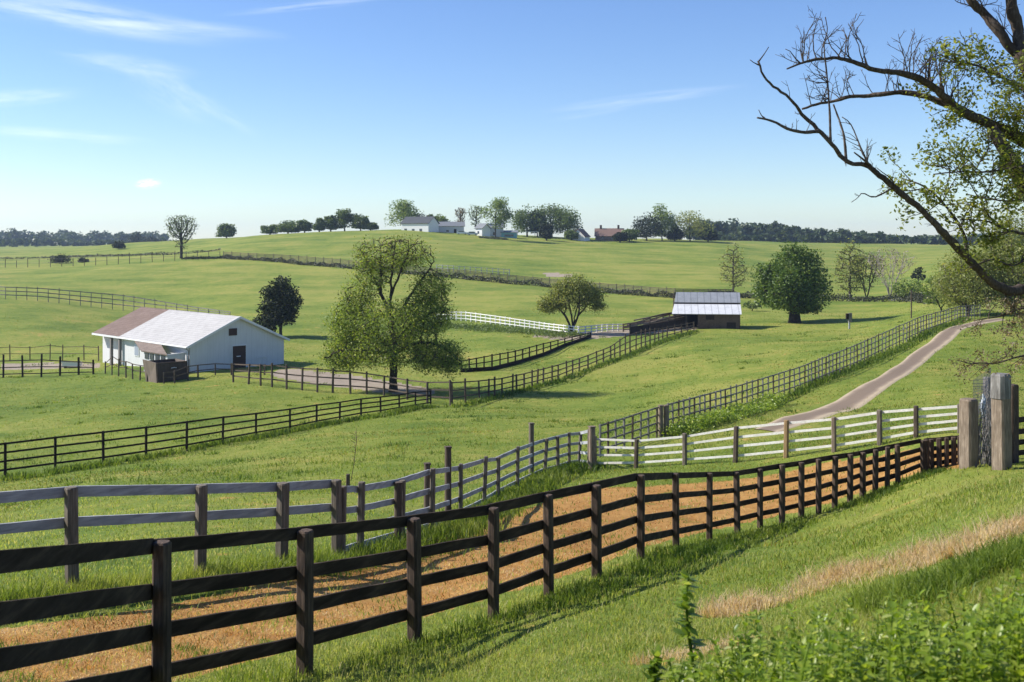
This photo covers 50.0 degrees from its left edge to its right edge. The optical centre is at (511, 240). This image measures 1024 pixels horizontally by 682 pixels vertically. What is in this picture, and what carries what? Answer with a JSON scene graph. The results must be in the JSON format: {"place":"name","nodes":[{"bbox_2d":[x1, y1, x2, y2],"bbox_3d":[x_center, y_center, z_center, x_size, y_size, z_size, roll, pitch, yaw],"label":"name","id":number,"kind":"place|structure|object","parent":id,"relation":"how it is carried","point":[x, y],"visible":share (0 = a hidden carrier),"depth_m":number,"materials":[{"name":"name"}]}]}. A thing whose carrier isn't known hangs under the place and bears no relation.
{"place":"outdoors","nodes":[
{"label":"outdoors","id":0,"kind":"place"},
{"bbox_2d":[0,543,380,616],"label":"grass","id":1,"kind":"structure","parent":0,"point":[87,583],"depth_m":14.74,"materials":[{"name":"plant"}]},
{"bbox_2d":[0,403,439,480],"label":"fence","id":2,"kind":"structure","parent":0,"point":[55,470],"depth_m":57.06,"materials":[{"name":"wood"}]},
{"bbox_2d":[0,229,1023,681],"bbox_3d":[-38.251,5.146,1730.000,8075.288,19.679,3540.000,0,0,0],"label":"ground","id":3,"kind":"structure","parent":0,"point":[230,285],"depth_m":82.36,"materials":[{"name":"plant"}]},
{"bbox_2d":[0,354,93,377],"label":"rail fence","id":4,"kind":"object","parent":3,"relation":"on","point":[41,366],"visible":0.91,"depth_m":112.11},
{"bbox_2d":[0,344,98,360],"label":"wire fence","id":5,"kind":"object","parent":3,"relation":"on","point":[50,345],"visible":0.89,"depth_m":129.59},
{"bbox_2d":[47,253,72,262],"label":"field bush","id":6,"kind":"object","parent":3,"relation":"on","point":[58,258],"visible":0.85,"depth_m":344.50,"materials":[{"name":"green plant"}]},
{"bbox_2d":[0,227,171,246],"bbox_3d":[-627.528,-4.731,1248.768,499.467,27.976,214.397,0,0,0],"label":"woodland","id":7,"kind":"object","parent":3,"relation":"on","point":[14,233],"visible":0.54,"depth_m":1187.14,"materials":[{"name":"green plant"}]},
{"bbox_2d":[0,248,220,258],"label":"hedge","id":8,"kind":"object","parent":3,"relation":"on","point":[111,255],"visible":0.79,"depth_m":391.27,"materials":[{"name":"green plant"}]},
{"bbox_2d":[4,250,219,267],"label":"wire fence","id":9,"kind":"object","parent":3,"relation":"on","point":[197,255],"visible":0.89,"depth_m":323.04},
{"bbox_2d":[0,286,229,314],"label":"wire fence","id":10,"kind":"object","parent":3,"relation":"on","point":[91,297],"visible":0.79,"depth_m":201.76,"materials":[{"name":"wood"}]},
{"bbox_2d":[105,356,147,381],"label":"rail fence","id":11,"kind":"object","parent":3,"relation":"on","point":[125,367],"visible":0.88,"depth_m":106.10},
{"bbox_2d":[126,232,150,242],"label":"field bush","id":12,"kind":"object","parent":3,"relation":"on","point":[132,238],"visible":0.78,"depth_m":799.02,"materials":[{"name":"green plant"}]},
{"bbox_2d":[134,341,184,359],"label":"lean to","id":13,"kind":"object","parent":3,"relation":"on","point":[151,351],"visible":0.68,"depth_m":109.47,"materials":[{"name":"brown"}]},
{"bbox_2d":[143,359,187,382],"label":"wooden bin","id":14,"kind":"object","parent":3,"relation":"on","point":[154,370],"visible":0.79,"depth_m":101.35,"materials":[{"name":"brown wood"}]},
{"bbox_2d":[0,479,341,591],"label":"rail fence","id":15,"kind":"object","parent":3,"relation":"on","point":[71,522],"visible":0.93,"depth_m":15.16,"materials":[{"name":"wood"}]},
{"bbox_2d":[163,215,199,257],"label":"bare tree","id":16,"kind":"object","parent":3,"relation":"on","point":[179,229],"visible":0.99,"depth_m":335.00,"materials":[{"name":"grey plant"}]},
{"bbox_2d":[92,307,289,372],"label":"white barn","id":17,"kind":"structure","parent":3,"relation":"on","point":[197,338],"depth_m":113.55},
{"bbox_2d":[231,344,246,367],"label":"door","id":18,"kind":"structure","parent":17,"relation":"in","point":[239,352],"depth_m":111.70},
{"bbox_2d":[163,363,265,383],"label":"rail fence","id":19,"kind":"object","parent":3,"relation":"on","point":[198,370],"visible":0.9,"depth_m":103.59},
{"bbox_2d":[0,390,430,475],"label":"board fence","id":20,"kind":"object","parent":3,"relation":"on","point":[55,454],"visible":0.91,"depth_m":55.66,"materials":[{"name":"wood"}]},
{"bbox_2d":[216,223,236,237],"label":"ridge tree","id":21,"kind":"object","parent":3,"relation":"on","point":[226,230],"visible":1,"depth_m":498.97,"materials":[{"name":"green plant"}]},
{"bbox_2d":[252,311,278,331],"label":"dark shrub","id":22,"kind":"object","parent":3,"relation":"on","point":[267,322],"visible":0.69,"depth_m":148.65,"materials":[{"name":"green plant"}]},
{"bbox_2d":[260,224,277,234],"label":"ridge tree","id":23,"kind":"object","parent":3,"relation":"on","point":[269,230],"visible":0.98,"depth_m":450.36,"materials":[{"name":"green plant"}]},
{"bbox_2d":[255,275,303,334],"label":"dark tree","id":24,"kind":"object","parent":3,"relation":"on","point":[280,299],"visible":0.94,"depth_m":150.58,"materials":[{"name":"green plant"}]},
{"bbox_2d":[274,220,299,233],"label":"ridge tree","id":25,"kind":"object","parent":3,"relation":"on","point":[287,227],"visible":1,"depth_m":448.77,"materials":[{"name":"green plant"}]},
{"bbox_2d":[295,219,312,232],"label":"ridge tree","id":26,"kind":"object","parent":3,"relation":"on","point":[304,225],"visible":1,"depth_m":450.52,"materials":[{"name":"green plant"}]},
{"bbox_2d":[311,217,325,231],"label":"ridge tree","id":27,"kind":"object","parent":3,"relation":"on","point":[319,225],"visible":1,"depth_m":448.36,"materials":[{"name":"green plant"}]},
{"bbox_2d":[323,215,338,231],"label":"ridge tree","id":28,"kind":"object","parent":3,"relation":"on","point":[331,221],"visible":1,"depth_m":449.08,"materials":[{"name":"green plant"}]},
{"bbox_2d":[232,363,451,405],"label":"rail fence","id":29,"kind":"object","parent":3,"relation":"on","point":[286,374],"visible":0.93,"depth_m":90.42,"materials":[{"name":"wood"}]},
{"bbox_2d":[336,208,353,230],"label":"ridge tree","id":30,"kind":"object","parent":3,"relation":"on","point":[343,217],"visible":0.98,"depth_m":448.48,"materials":[{"name":"green plant"}]},
{"bbox_2d":[350,213,369,230],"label":"ridge tree","id":31,"kind":"object","parent":3,"relation":"on","point":[358,221],"visible":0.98,"depth_m":446.24,"materials":[{"name":"green plant"}]},
{"bbox_2d":[311,230,476,391],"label":"spreading tree","id":32,"kind":"object","parent":3,"relation":"on","point":[336,355],"visible":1,"depth_m":90.29,"materials":[{"name":"green plant"}]},
{"bbox_2d":[394,481,402,541],"bbox_3d":[-2.138,5.235,20.589,0.139,1.430,0.139,0,0,-21],"label":"fence post","id":33,"kind":"object","parent":3,"relation":"on","point":[397,498],"visible":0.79,"depth_m":20.53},
{"bbox_2d":[384,199,423,226],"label":"ridge tree","id":34,"kind":"object","parent":3,"relation":"on","point":[404,212],"visible":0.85,"depth_m":444.80,"materials":[{"name":"green plant"}]},
{"bbox_2d":[400,216,439,231],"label":"white house","id":35,"kind":"structure","parent":3,"relation":"on","point":[427,223],"depth_m":427.56,"materials":[{"name":"paint"}]},
{"bbox_2d":[424,462,430,512],"bbox_3d":[-1.799,5.569,23.262,0.140,1.735,0.130,0,0,-21],"label":"fence post","id":36,"kind":"object","parent":3,"relation":"on","point":[427,485],"visible":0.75,"depth_m":23.21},
{"bbox_2d":[444,446,451,510],"bbox_3d":[-1.488,5.839,25.536,0.149,2.125,0.149,0,0,-21],"label":"fence post","id":37,"kind":"object","parent":3,"relation":"on","point":[448,474],"visible":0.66,"depth_m":25.48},
{"bbox_2d":[439,222,464,232],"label":"long shed","id":38,"kind":"structure","parent":3,"relation":"on","point":[450,227],"depth_m":434.80,"materials":[{"name":"white wood"}]},
{"bbox_2d":[294,458,617,567],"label":"grass","id":39,"kind":"structure","parent":3,"relation":"on","point":[539,481],"depth_m":26.35,"materials":[{"name":"plant"}]},
{"bbox_2d":[0,439,925,681],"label":"board fence","id":40,"kind":"object","parent":3,"relation":"on","point":[163,628],"visible":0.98,"depth_m":10.69,"materials":[{"name":"brown wood"}]},
{"bbox_2d":[341,429,588,555],"bbox_3d":[-0.345,6.529,30.555,1.470,5.130,26.192,0,0,14],"label":"rail fence","id":41,"kind":"object","parent":3,"relation":"on","point":[361,507],"visible":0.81,"depth_m":26.45,"materials":[{"name":"wood"}]},
{"bbox_2d":[436,264,509,274],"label":"fence","id":42,"kind":"object","parent":3,"relation":"on","point":[481,270],"visible":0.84,"depth_m":277.17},
{"bbox_2d":[467,205,482,226],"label":"ridge tree","id":43,"kind":"object","parent":3,"relation":"on","point":[478,212],"visible":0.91,"depth_m":439.62,"materials":[{"name":"grey plant"}]},
{"bbox_2d":[223,251,733,296],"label":"wire fence","id":44,"kind":"object","parent":3,"relation":"on","point":[323,259],"visible":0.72,"depth_m":259.67,"materials":[{"name":"wood"}]},
{"bbox_2d":[474,224,491,235],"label":"white shed","id":45,"kind":"structure","parent":3,"relation":"on","point":[482,229],"depth_m":427.56,"materials":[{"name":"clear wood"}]},
{"bbox_2d":[223,254,749,297],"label":"hedge","id":46,"kind":"object","parent":3,"relation":"on","point":[609,290],"visible":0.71,"depth_m":259.59,"materials":[{"name":"green plant"}]},
{"bbox_2d":[480,223,503,236],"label":"grey white house","id":47,"kind":"structure","parent":3,"relation":"on","point":[498,231],"depth_m":434.24,"materials":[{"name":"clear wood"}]},
{"bbox_2d":[478,197,513,236],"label":"ridge tree","id":48,"kind":"object","parent":3,"relation":"on","point":[499,205],"visible":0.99,"depth_m":418.54,"materials":[{"name":"green plant"}]},
{"bbox_2d":[437,311,578,332],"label":"white fence","id":49,"kind":"object","parent":3,"relation":"on","point":[510,321],"visible":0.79,"depth_m":155.20,"materials":[{"name":"paint"}]},
{"bbox_2d":[500,230,517,237],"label":"teal shed","id":50,"kind":"structure","parent":3,"relation":"on","point":[509,233],"depth_m":434.11,"materials":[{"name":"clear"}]},
{"bbox_2d":[0,300,1023,511],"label":"grass","id":51,"kind":"structure","parent":3,"relation":"on","point":[202,475],"depth_m":59.10,"materials":[{"name":"plant"}]},
{"bbox_2d":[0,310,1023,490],"bbox_3d":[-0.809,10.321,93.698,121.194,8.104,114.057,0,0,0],"label":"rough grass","id":52,"kind":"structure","parent":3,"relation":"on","point":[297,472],"depth_m":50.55,"materials":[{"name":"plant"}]},
{"bbox_2d":[443,321,588,338],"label":"weeds","id":53,"kind":"object","parent":3,"relation":"on","point":[541,332],"visible":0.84,"depth_m":147.20,"materials":[{"name":"green plant"}]},
{"bbox_2d":[461,332,591,371],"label":"rail fence","id":54,"kind":"object","parent":3,"relation":"on","point":[515,362],"visible":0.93,"depth_m":113.20,"materials":[{"name":"wood"}]},
{"bbox_2d":[511,204,545,236],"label":"ridge tree","id":55,"kind":"object","parent":3,"relation":"on","point":[521,220],"visible":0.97,"depth_m":454.13,"materials":[{"name":"green plant"}]},
{"bbox_2d":[528,422,534,473],"bbox_3d":[0.662,7.315,37.614,0.171,2.176,0.171,0,0,-21],"label":"fence post","id":56,"kind":"object","parent":3,"relation":"on","point":[531,438],"visible":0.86,"depth_m":37.55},
{"bbox_2d":[539,223,553,240],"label":"ridge tree","id":57,"kind":"object","parent":3,"relation":"on","point":[546,231],"visible":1,"depth_m":430.83,"materials":[{"name":"green plant"}]},
{"bbox_2d":[534,203,565,232],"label":"ridge tree","id":58,"kind":"object","parent":3,"relation":"on","point":[549,212],"visible":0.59,"depth_m":457.83,"materials":[{"name":"green plant"}]},
{"bbox_2d":[550,205,582,233],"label":"ridge tree","id":59,"kind":"object","parent":3,"relation":"on","point":[567,220],"visible":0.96,"depth_m":452.44,"materials":[{"name":"green plant"}]},
{"bbox_2d":[531,271,609,331],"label":"tree","id":60,"kind":"object","parent":3,"relation":"on","point":[567,289],"visible":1,"depth_m":140.73,"materials":[{"name":"green plant"}]},
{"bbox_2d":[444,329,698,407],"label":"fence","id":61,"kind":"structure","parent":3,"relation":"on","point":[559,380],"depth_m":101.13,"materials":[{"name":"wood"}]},
{"bbox_2d":[564,229,578,239],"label":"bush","id":62,"kind":"object","parent":3,"relation":"on","point":[571,234],"visible":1,"depth_m":444.03,"materials":[{"name":"green plant"}]},
{"bbox_2d":[451,322,694,403],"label":"rail fence","id":63,"kind":"object","parent":3,"relation":"on","point":[552,366],"visible":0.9,"depth_m":99.74,"materials":[{"name":"wood"}]},
{"bbox_2d":[572,229,590,240],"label":"white gable house","id":64,"kind":"structure","parent":3,"relation":"on","point":[583,235],"depth_m":445.30,"materials":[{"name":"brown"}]},
{"bbox_2d":[588,425,595,468],"bbox_3d":[2.941,7.743,40.359,0.235,1.873,0.235,0,0,-21],"label":"gate post","id":65,"kind":"object","parent":3,"relation":"on","point":[592,459],"visible":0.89,"depth_m":40.26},
{"bbox_2d":[578,324,622,332],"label":"white fence","id":66,"kind":"object","parent":3,"relation":"on","point":[607,329],"visible":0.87,"depth_m":145.45,"materials":[{"name":"paint"}]},
{"bbox_2d":[594,225,623,240],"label":"brown roof house","id":67,"kind":"structure","parent":3,"relation":"on","point":[602,234],"depth_m":455.96,"materials":[{"name":"brick"}]},
{"bbox_2d":[612,232,627,241],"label":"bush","id":68,"kind":"object","parent":3,"relation":"on","point":[620,237],"visible":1,"depth_m":442.40,"materials":[{"name":"green plant"}]},
{"bbox_2d":[621,228,639,241],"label":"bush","id":69,"kind":"object","parent":3,"relation":"on","point":[632,234],"visible":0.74,"depth_m":447.59,"materials":[{"name":"green plant"}]},
{"bbox_2d":[623,315,672,331],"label":"corral fence","id":70,"kind":"object","parent":3,"relation":"on","point":[649,319],"visible":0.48,"depth_m":146.37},
{"bbox_2d":[631,212,665,240],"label":"ridge tree","id":71,"kind":"object","parent":3,"relation":"on","point":[645,228],"visible":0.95,"depth_m":465.26,"materials":[{"name":"green plant"}]},
{"bbox_2d":[641,645,667,681],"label":"tall weed","id":72,"kind":"object","parent":3,"relation":"on","point":[654,667],"visible":0.99,"depth_m":5.29,"materials":[{"name":"green plant"}]},
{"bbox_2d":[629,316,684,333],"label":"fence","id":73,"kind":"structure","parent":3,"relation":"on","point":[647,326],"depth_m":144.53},
{"bbox_2d":[658,405,663,436],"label":"gate post","id":74,"kind":"object","parent":3,"relation":"on","point":[660,417],"visible":0.89,"depth_m":50.86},
{"bbox_2d":[646,203,676,240],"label":"ridge tree","id":75,"kind":"object","parent":3,"relation":"on","point":[669,221],"visible":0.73,"depth_m":473.23,"materials":[{"name":"green plant"}]},
{"bbox_2d":[663,405,668,435],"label":"gate post","id":76,"kind":"object","parent":3,"relation":"on","point":[665,417],"visible":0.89,"depth_m":50.97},
{"bbox_2d":[663,224,685,240],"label":"ridge tree","id":77,"kind":"object","parent":3,"relation":"on","point":[674,235],"visible":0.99,"depth_m":473.97,"materials":[{"name":"green plant"}]},
{"bbox_2d":[670,567,706,677],"bbox_3d":[0.808,1.860,5.006,0.174,0.728,0.159,0,0,0],"label":"tall weed","id":78,"kind":"object","parent":3,"relation":"on","point":[686,626],"visible":0.92,"depth_m":5.00,"materials":[{"name":"green plant"}]},
{"bbox_2d":[665,210,715,240],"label":"ridge tree","id":79,"kind":"object","parent":3,"relation":"on","point":[695,228],"visible":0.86,"depth_m":475.98,"materials":[{"name":"green plant"}]},
{"bbox_2d":[672,292,741,328],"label":"brown barn","id":80,"kind":"structure","parent":3,"relation":"on","point":[713,310],"depth_m":149.40,"materials":[{"name":"metal"}]},
{"bbox_2d":[699,223,717,241],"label":"ridge tree","id":81,"kind":"object","parent":3,"relation":"on","point":[710,236],"visible":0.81,"depth_m":478.21,"materials":[{"name":"green plant"}]},
{"bbox_2d":[651,392,798,436],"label":"weeds","id":82,"kind":"object","parent":3,"relation":"on","point":[732,409],"visible":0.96,"depth_m":54.43,"materials":[{"name":"green plant"}]},
{"bbox_2d":[717,243,751,288],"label":"thin tree","id":83,"kind":"object","parent":3,"relation":"on","point":[733,276],"visible":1,"depth_m":234.83,"materials":[{"name":"green plant"}]},
{"bbox_2d":[595,404,958,467],"bbox_3d":[8.360,6.848,37.152,13.087,3.787,0.221,0,0,36],"label":"white fence","id":84,"kind":"object","parent":3,"relation":"on","point":[915,417],"visible":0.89,"depth_m":36.53,"materials":[{"name":"wood"}]},
{"bbox_2d":[598,305,979,456],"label":"lattice fence","id":85,"kind":"object","parent":3,"relation":"on","point":[648,433],"visible":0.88,"depth_m":68.38,"materials":[{"name":"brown wood"}]},
{"bbox_2d":[750,241,834,322],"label":"round tree","id":86,"kind":"object","parent":3,"relation":"on","point":[792,279],"visible":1,"depth_m":157.07,"materials":[{"name":"green plant"}]},
{"bbox_2d":[685,218,905,243],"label":"woodland","id":87,"kind":"object","parent":3,"relation":"on","point":[736,230],"visible":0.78,"depth_m":691.21,"materials":[{"name":"green plant"}]},
{"bbox_2d":[662,316,975,435],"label":"fence","id":88,"kind":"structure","parent":3,"relation":"on","point":[915,340],"depth_m":79.60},
{"bbox_2d":[740,292,941,303],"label":"hedge","id":89,"kind":"object","parent":3,"relation":"on","point":[918,297],"visible":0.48,"depth_m":210.06,"materials":[{"name":"green plant"}]},
{"bbox_2d":[661,568,1023,681],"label":"weeds","id":90,"kind":"object","parent":3,"relation":"on","point":[993,645],"visible":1,"depth_m":3.99,"materials":[{"name":"green plant"}]},
{"bbox_2d":[830,237,868,298],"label":"thin tree","id":91,"kind":"object","parent":3,"relation":"on","point":[849,288],"visible":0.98,"depth_m":228.20,"materials":[{"name":"green plant"}]},
{"bbox_2d":[845,251,886,296],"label":"thin tree","id":92,"kind":"object","parent":3,"relation":"on","point":[865,267],"visible":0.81,"depth_m":227.27,"materials":[{"name":"grey plant"}]},
{"bbox_2d":[750,0,1023,383],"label":"overhanging tree","id":93,"kind":"object","parent":3,"relation":"on","point":[1010,163],"visible":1,"depth_m":13.18,"materials":[{"name":"green plant"}]},
{"bbox_2d":[859,246,919,296],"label":"bare shrub","id":94,"kind":"object","parent":3,"relation":"on","point":[897,264],"visible":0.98,"depth_m":219.12,"materials":[{"name":"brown plant"}]},
{"bbox_2d":[891,277,924,296],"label":"green shrub","id":95,"kind":"object","parent":3,"relation":"on","point":[903,292],"visible":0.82,"depth_m":201.51,"materials":[{"name":"green plant"}]},
{"bbox_2d":[910,267,925,281],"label":"dark shrub","id":96,"kind":"object","parent":3,"relation":"on","point":[918,271],"visible":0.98,"depth_m":264.98,"materials":[{"name":"green plant"}]},
{"bbox_2d":[919,277,961,310],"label":"green shrub","id":97,"kind":"object","parent":3,"relation":"on","point":[926,289],"visible":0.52,"depth_m":144.77,"materials":[{"name":"green plant"}]},
{"bbox_2d":[923,435,958,470],"bbox_3d":[11.393,5.729,29.050,0.977,1.211,0.315,0,0,11],"label":"board fence","id":98,"kind":"object","parent":3,"relation":"on","point":[938,448],"visible":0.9,"depth_m":28.98,"materials":[{"name":"brown wood"}]},
{"bbox_2d":[873,231,1023,245],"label":"woodland","id":99,"kind":"object","parent":3,"relation":"on","point":[880,236],"visible":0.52,"depth_m":663.57,"materials":[{"name":"green plant"}]},
{"bbox_2d":[927,246,1008,315],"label":"olive tree","id":100,"kind":"object","parent":3,"relation":"on","point":[955,296],"visible":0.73,"depth_m":124.28,"materials":[{"name":"green plant"}]},
{"bbox_2d":[959,398,977,469],"bbox_3d":[11.438,4.916,27.500,0.358,1.936,0.358,0,0,-30],"label":"gate post","id":101,"kind":"object","parent":3,"relation":"on","point":[968,432],"visible":0.86,"depth_m":27.36,"materials":[{"name":"wood"}]},
{"bbox_2d":[973,369,991,466],"bbox_3d":[12.381,4.568,28.288,0.947,2.404,2.569,0,0,32],"label":"wire bundle","id":102,"kind":"object","parent":3,"relation":"on","point":[985,437],"visible":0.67,"depth_m":27.86,"materials":[{"name":"silver metal"}]},
{"bbox_2d":[970,212,1023,312],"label":"olive tree","id":103,"kind":"object","parent":3,"relation":"on","point":[1013,278],"visible":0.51,"depth_m":125.04,"materials":[{"name":"green plant"}]},
{"bbox_2d":[990,373,1011,469],"bbox_3d":[11.715,4.421,26.303,0.398,2.494,0.387,0,0,-30],"label":"gate post","id":104,"kind":"object","parent":3,"relation":"on","point":[1001,420],"visible":0.9,"depth_m":26.16,"materials":[{"name":"grey wood"}]},
{"bbox_2d":[1011,384,1018,463],"bbox_3d":[12.659,4.758,27.800,0.259,2.259,0.259,0,0,-30],"label":"gate post","id":105,"kind":"object","parent":3,"relation":"on","point":[1015,417],"visible":0.47,"depth_m":27.67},
{"bbox_2d":[0,0,1023,240],"label":"sky","id":106,"kind":"structure","parent":0,"point":[127,116],"materials":[{"name":"blue"}]},
{"bbox_2d":[210,465,958,681],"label":"grass","id":107,"kind":"structure","parent":0,"point":[701,550],"depth_m":14.01,"materials":[{"name":"plant"}]},
{"bbox_2d":[623,631,766,666],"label":"dry grass","id":108,"kind":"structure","parent":0,"point":[681,653],"depth_m":8.11,"materials":[{"name":"plant"}]},
{"bbox_2d":[683,507,1023,617],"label":"dry grass","id":109,"kind":"structure","parent":0,"point":[737,607],"depth_m":10.41,"materials":[{"name":"plant"}]},
{"bbox_2d":[756,318,1004,431],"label":"road","id":110,"kind":"structure","parent":0,"point":[865,393],"depth_m":68.34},
{"bbox_2d":[836,528,1023,622],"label":"long grass","id":111,"kind":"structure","parent":0,"point":[1003,554],"depth_m":7.24,"materials":[{"name":"plant"}]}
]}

